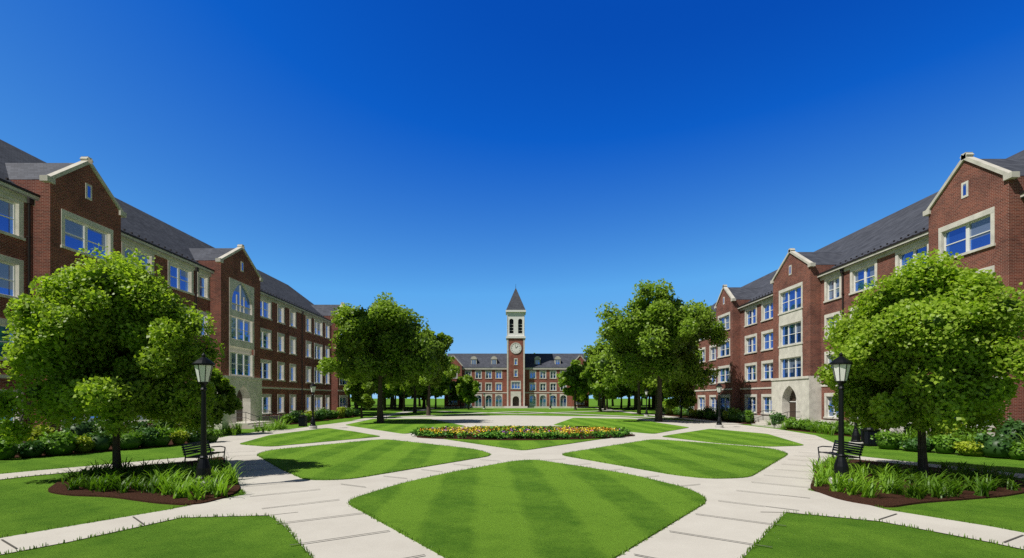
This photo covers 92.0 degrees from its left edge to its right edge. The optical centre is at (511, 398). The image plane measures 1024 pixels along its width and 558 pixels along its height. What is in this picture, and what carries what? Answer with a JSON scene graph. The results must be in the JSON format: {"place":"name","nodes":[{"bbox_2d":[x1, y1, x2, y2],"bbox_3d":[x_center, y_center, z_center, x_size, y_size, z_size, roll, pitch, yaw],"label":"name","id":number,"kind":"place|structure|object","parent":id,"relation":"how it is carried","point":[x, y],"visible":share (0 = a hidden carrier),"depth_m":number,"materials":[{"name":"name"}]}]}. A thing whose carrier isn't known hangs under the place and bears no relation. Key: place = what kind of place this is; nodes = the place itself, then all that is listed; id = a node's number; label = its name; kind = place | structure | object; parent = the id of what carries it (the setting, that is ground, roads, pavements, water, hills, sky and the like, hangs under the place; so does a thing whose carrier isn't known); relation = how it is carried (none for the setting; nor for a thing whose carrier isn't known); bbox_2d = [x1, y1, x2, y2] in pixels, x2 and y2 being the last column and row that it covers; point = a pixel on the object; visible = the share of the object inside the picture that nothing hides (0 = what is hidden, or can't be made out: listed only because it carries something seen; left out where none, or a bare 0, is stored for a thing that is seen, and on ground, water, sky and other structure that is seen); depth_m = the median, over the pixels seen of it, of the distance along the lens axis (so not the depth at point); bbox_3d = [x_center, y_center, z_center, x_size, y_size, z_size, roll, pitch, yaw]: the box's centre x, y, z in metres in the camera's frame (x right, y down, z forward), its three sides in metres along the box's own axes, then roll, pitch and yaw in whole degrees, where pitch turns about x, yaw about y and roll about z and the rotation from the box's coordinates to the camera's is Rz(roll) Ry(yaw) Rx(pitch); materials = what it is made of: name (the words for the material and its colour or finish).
{"place":"outdoors","nodes":[
{"label":"outdoors","id":0,"kind":"place"},
{"bbox_2d":[0,399,1023,557],"bbox_3d":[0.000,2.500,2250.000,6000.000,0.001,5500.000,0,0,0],"label":"ground","id":1,"kind":"structure","parent":0,"point":[30,503],"depth_m":9.87,"materials":[{"name":"green plant"}]},
{"bbox_2d":[0,243,225,470],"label":"tree","id":2,"kind":"object","parent":1,"relation":"on","point":[112,343],"visible":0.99,"depth_m":14.57,"materials":[{"name":"green plant"}]},
{"bbox_2d":[0,139,348,443],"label":"building","id":3,"kind":"structure","parent":1,"relation":"on","point":[274,335],"depth_m":39.10,"materials":[{"name":"brick"}]},
{"bbox_2d":[199,368,242,426],"bbox_3d":[-20.479,0.196,33.566,3.113,4.622,3.310,0,0,0],"label":"tree","id":4,"kind":"object","parent":1,"relation":"on","point":[228,402],"visible":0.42,"depth_m":33.46,"materials":[{"name":"green plant"}]},
{"bbox_2d":[298,415,307,426],"bbox_3d":[-18.600,1.985,44.000,0.620,1.030,0.620,0,0,0],"label":"litter bin","id":5,"kind":"object","parent":1,"relation":"on","point":[302,420],"visible":1,"depth_m":43.73,"materials":[{"name":"black metal"}]},
{"bbox_2d":[331,352,377,408],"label":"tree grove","id":6,"kind":"object","parent":1,"relation":"on","point":[349,376],"visible":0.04,"depth_m":71.33,"materials":[{"name":"green plant"}]},
{"bbox_2d":[343,377,377,417],"bbox_3d":[-18.940,-0.815,62.394,3.831,6.650,4.934,0,0,0],"label":"tree","id":7,"kind":"object","parent":1,"relation":"on","point":[360,393],"visible":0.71,"depth_m":61.23,"materials":[{"name":"green plant"}]},
{"bbox_2d":[350,354,387,409],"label":"tree","id":8,"kind":"object","parent":1,"relation":"on","point":[376,383],"depth_m":73.61,"materials":[{"name":"green plant"}]},
{"bbox_2d":[317,292,441,422],"bbox_3d":[-13.177,-4.224,50.720,12.536,13.491,11.219,0,0,0],"label":"tree","id":9,"kind":"object","parent":1,"relation":"on","point":[378,334],"visible":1,"depth_m":47.62,"materials":[{"name":"green plant"}]},
{"bbox_2d":[374,360,400,410],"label":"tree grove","id":10,"kind":"object","parent":1,"relation":"on","point":[394,391],"visible":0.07,"depth_m":97.04,"materials":[{"name":"green plant"}]},
{"bbox_2d":[373,361,407,409],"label":"mature tree","id":11,"kind":"object","parent":1,"relation":"on","point":[389,395],"visible":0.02,"depth_m":107.21,"materials":[{"name":"green plant"}]},
{"bbox_2d":[385,382,422,410],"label":"tree","id":12,"kind":"object","parent":1,"relation":"on","point":[409,392],"visible":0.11,"depth_m":92.44,"materials":[{"name":"green plant"}]},
{"bbox_2d":[398,394,416,408],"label":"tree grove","id":13,"kind":"object","parent":1,"relation":"on","point":[399,406],"depth_m":118.08,"materials":[{"name":"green plant"}]},
{"bbox_2d":[395,352,448,412],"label":"tree","id":14,"kind":"object","parent":1,"relation":"on","point":[419,387],"visible":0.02,"depth_m":83.87,"materials":[{"name":"green plant"}]},
{"bbox_2d":[403,329,459,414],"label":"tree","id":15,"kind":"object","parent":1,"relation":"on","point":[446,341],"visible":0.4,"depth_m":69.97,"materials":[{"name":"green plant"}]},
{"bbox_2d":[422,371,451,408],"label":"tree","id":16,"kind":"object","parent":1,"relation":"on","point":[442,389],"visible":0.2,"depth_m":111.17,"materials":[{"name":"green plant"}]},
{"bbox_2d":[422,355,455,407],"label":"mature tree","id":17,"kind":"object","parent":1,"relation":"on","point":[445,383],"visible":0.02,"depth_m":121.43,"materials":[{"name":"green plant"}]},
{"bbox_2d":[448,376,464,407],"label":"tree","id":18,"kind":"object","parent":1,"relation":"on","point":[454,396],"visible":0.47,"depth_m":125.13,"materials":[{"name":"green plant"}]},
{"bbox_2d":[455,374,479,409],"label":"tree","id":19,"kind":"object","parent":1,"relation":"on","point":[468,389],"visible":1,"depth_m":107.07,"materials":[{"name":"green plant"}]},
{"bbox_2d":[0,408,1023,557],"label":"paths","id":20,"kind":"structure","parent":1,"relation":"on","point":[733,518],"depth_m":11.96,"materials":[{"name":"concrete"}]},
{"bbox_2d":[309,383,316,428],"bbox_3d":[-16.300,0.585,40.500,0.660,3.830,0.660,0,0,0],"label":"lamp post","id":21,"kind":"object","parent":20,"relation":"on","point":[312,423],"visible":1,"depth_m":40.40,"materials":[{"name":"black metal"}]},
{"bbox_2d":[715,383,722,427],"bbox_3d":[17.600,0.585,42.000,0.660,3.830,0.660,0,0,0],"label":"lamp post","id":22,"kind":"object","parent":20,"relation":"on","point":[719,421],"visible":1,"depth_m":41.90,"materials":[{"name":"black metal"}]},
{"bbox_2d":[0,406,1023,459],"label":"shrubs","id":23,"kind":"object","parent":1,"relation":"on","point":[998,444],"visible":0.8,"depth_m":23.84,"materials":[{"name":"green plant"}]},
{"bbox_2d":[444,288,588,407],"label":"clock tower building","id":24,"kind":"structure","parent":1,"relation":"on","point":[515,376],"depth_m":131.00,"materials":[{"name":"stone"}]},
{"bbox_2d":[14,414,1023,507],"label":"mulch beds","id":25,"kind":"object","parent":1,"relation":"on","point":[890,500],"visible":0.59,"depth_m":12.75,"materials":[{"name":"brown soil"}]},
{"bbox_2d":[181,440,225,466],"bbox_3d":[-11.232,2.047,18.092,0.780,0.918,1.800,0,0,-5],"label":"bench","id":26,"kind":"object","parent":25,"relation":"on","point":[195,450],"visible":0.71,"depth_m":17.83,"materials":[{"name":"black paint"}]},
{"bbox_2d":[192,353,216,485],"bbox_3d":[-8.548,0.615,13.710,0.660,3.770,0.660,0,0,0],"label":"lamp post","id":27,"kind":"object","parent":25,"relation":"on","point":[203,365],"visible":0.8,"depth_m":13.64,"materials":[{"name":"black metal"}]},
{"bbox_2d":[56,453,1022,499],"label":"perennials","id":28,"kind":"object","parent":25,"relation":"on","point":[168,480],"visible":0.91,"depth_m":13.37,"materials":[{"name":"green plant"}]},
{"bbox_2d":[828,352,852,486],"bbox_3d":[9.351,0.590,14.050,0.660,3.820,0.660,0,0,0],"label":"lamp post","id":29,"kind":"object","parent":25,"relation":"on","point":[841,364],"visible":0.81,"depth_m":13.98,"materials":[{"name":"black metal"}]},
{"bbox_2d":[556,360,591,409],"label":"tree","id":30,"kind":"object","parent":1,"relation":"on","point":[571,377],"visible":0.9,"depth_m":105.19,"materials":[{"name":"green plant"}]},
{"bbox_2d":[570,390,588,407],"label":"tree","id":31,"kind":"object","parent":1,"relation":"on","point":[580,398],"visible":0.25,"depth_m":126.23,"materials":[{"name":"green plant"}]},
{"bbox_2d":[580,355,618,411],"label":"tree","id":32,"kind":"object","parent":1,"relation":"on","point":[597,387],"visible":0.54,"depth_m":88.68,"materials":[{"name":"green plant"}]},
{"bbox_2d":[581,339,624,407],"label":"mature tree","id":33,"kind":"object","parent":1,"relation":"on","point":[589,352],"visible":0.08,"depth_m":121.66,"materials":[{"name":"green plant"}]},
{"bbox_2d":[588,370,618,410],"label":"tree","id":34,"kind":"object","parent":1,"relation":"on","point":[612,396],"visible":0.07,"depth_m":100.55,"materials":[{"name":"green plant"}]},
{"bbox_2d":[606,391,625,408],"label":"tree","id":35,"kind":"object","parent":1,"relation":"on","point":[622,394],"visible":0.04,"depth_m":111.95,"materials":[{"name":"green plant"}]},
{"bbox_2d":[620,386,629,408],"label":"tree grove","id":36,"kind":"object","parent":1,"relation":"on","point":[626,390],"visible":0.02,"depth_m":116.28,"materials":[{"name":"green plant"}]},
{"bbox_2d":[605,341,651,409],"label":"mature tree","id":37,"kind":"object","parent":1,"relation":"on","point":[620,387],"visible":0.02,"depth_m":106.42,"materials":[{"name":"green plant"}]},
{"bbox_2d":[627,394,647,404],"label":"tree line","id":38,"kind":"object","parent":1,"relation":"on","point":[641,398],"visible":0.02,"depth_m":177.03,"materials":[{"name":"green plant"}]},
{"bbox_2d":[610,351,667,414],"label":"tree","id":39,"kind":"object","parent":1,"relation":"on","point":[650,386],"visible":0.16,"depth_m":75.72,"materials":[{"name":"green plant"}]},
{"bbox_2d":[628,388,663,409],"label":"tree","id":40,"kind":"object","parent":1,"relation":"on","point":[652,394],"depth_m":107.89,"materials":[{"name":"green plant"}]},
{"bbox_2d":[627,392,664,408],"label":"mature tree","id":41,"kind":"object","parent":1,"relation":"on","point":[654,400],"visible":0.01,"depth_m":119.61,"materials":[{"name":"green plant"}]},
{"bbox_2d":[644,389,648,416],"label":"lamp post","id":42,"kind":"object","parent":1,"relation":"on","point":[646,411],"visible":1,"depth_m":67.88,"materials":[{"name":"black metal"}]},
{"bbox_2d":[640,383,665,397],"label":"tree","id":43,"kind":"object","parent":1,"relation":"on","point":[663,389],"visible":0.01,"depth_m":85.01,"materials":[{"name":"green plant"}]},
{"bbox_2d":[654,389,656,410],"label":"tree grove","id":44,"kind":"object","parent":1,"relation":"on","point":[655,398],"depth_m":94.00,"materials":[{"name":"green plant"}]},
{"bbox_2d":[587,278,729,421],"bbox_3d":[15.059,-5.033,52.664,13.668,15.120,13.516,0,0,40],"label":"tree","id":45,"kind":"object","parent":1,"relation":"on","point":[667,328],"visible":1,"depth_m":50.94,"materials":[{"name":"green plant"}]},
{"bbox_2d":[656,341,701,380],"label":"tree","id":46,"kind":"object","parent":1,"relation":"on","point":[700,354],"visible":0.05,"depth_m":67.51,"materials":[{"name":"green plant"}]},
{"bbox_2d":[662,376,697,417],"bbox_3d":[20.841,-0.746,61.685,4.390,6.514,5.481,0,0,0],"label":"tree","id":47,"kind":"object","parent":1,"relation":"on","point":[685,392],"visible":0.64,"depth_m":60.53,"materials":[{"name":"green plant"}]},
{"bbox_2d":[817,440,864,464],"bbox_3d":[11.969,2.047,18.092,0.780,0.919,1.800,0,0,5],"label":"bench","id":48,"kind":"object","parent":1,"relation":"on","point":[848,450],"visible":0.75,"depth_m":17.87,"materials":[{"name":"black paint"}]},
{"bbox_2d":[677,150,1023,436],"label":"building","id":49,"kind":"structure","parent":1,"relation":"on","point":[769,356],"depth_m":40.75,"materials":[{"name":"brick"}]},
{"bbox_2d":[849,417,863,446],"bbox_3d":[17.800,0.585,25.600,0.660,3.830,0.660,0,0,0],"label":"statue","id":50,"kind":"object","parent":1,"relation":"on","point":[855,437],"visible":0.3,"depth_m":25.48,"materials":[{"name":"black metal"}]},
{"bbox_2d":[860,427,879,445],"bbox_3d":[18.779,1.985,25.954,0.620,1.030,0.620,0,0,0],"label":"litter bin","id":51,"kind":"object","parent":1,"relation":"on","point":[866,433],"visible":0.8,"depth_m":25.68,"materials":[{"name":"black metal"}]},
{"bbox_2d":[814,248,1023,475],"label":"tree","id":52,"kind":"object","parent":1,"relation":"on","point":[954,329],"visible":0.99,"depth_m":14.14,"materials":[{"name":"green plant"}]},
{"bbox_2d":[0,0,1023,398],"label":"sky","id":53,"kind":"structure","parent":0,"point":[447,158],"materials":[{"name":"blue"}]},
{"bbox_2d":[240,418,802,557],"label":"lawn","id":54,"kind":"structure","parent":0,"point":[529,509],"depth_m":14.33,"materials":[{"name":"green plant"}]},
{"bbox_2d":[416,434,633,439],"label":"flower bed mulch","id":55,"kind":"object","parent":54,"relation":"on","point":[494,438],"visible":0.33,"depth_m":30.02,"materials":[{"name":"brown soil"}]},
{"bbox_2d":[420,425,620,437],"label":"flowers","id":56,"kind":"object","parent":55,"relation":"on","point":[584,430],"visible":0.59,"depth_m":32.30,"materials":[{"name":"plant"}]},
{"bbox_2d":[409,425,632,438],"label":"flower bed greens","id":57,"kind":"object","parent":55,"relation":"on","point":[540,434],"visible":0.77,"depth_m":30.40,"materials":[{"name":"green plant"}]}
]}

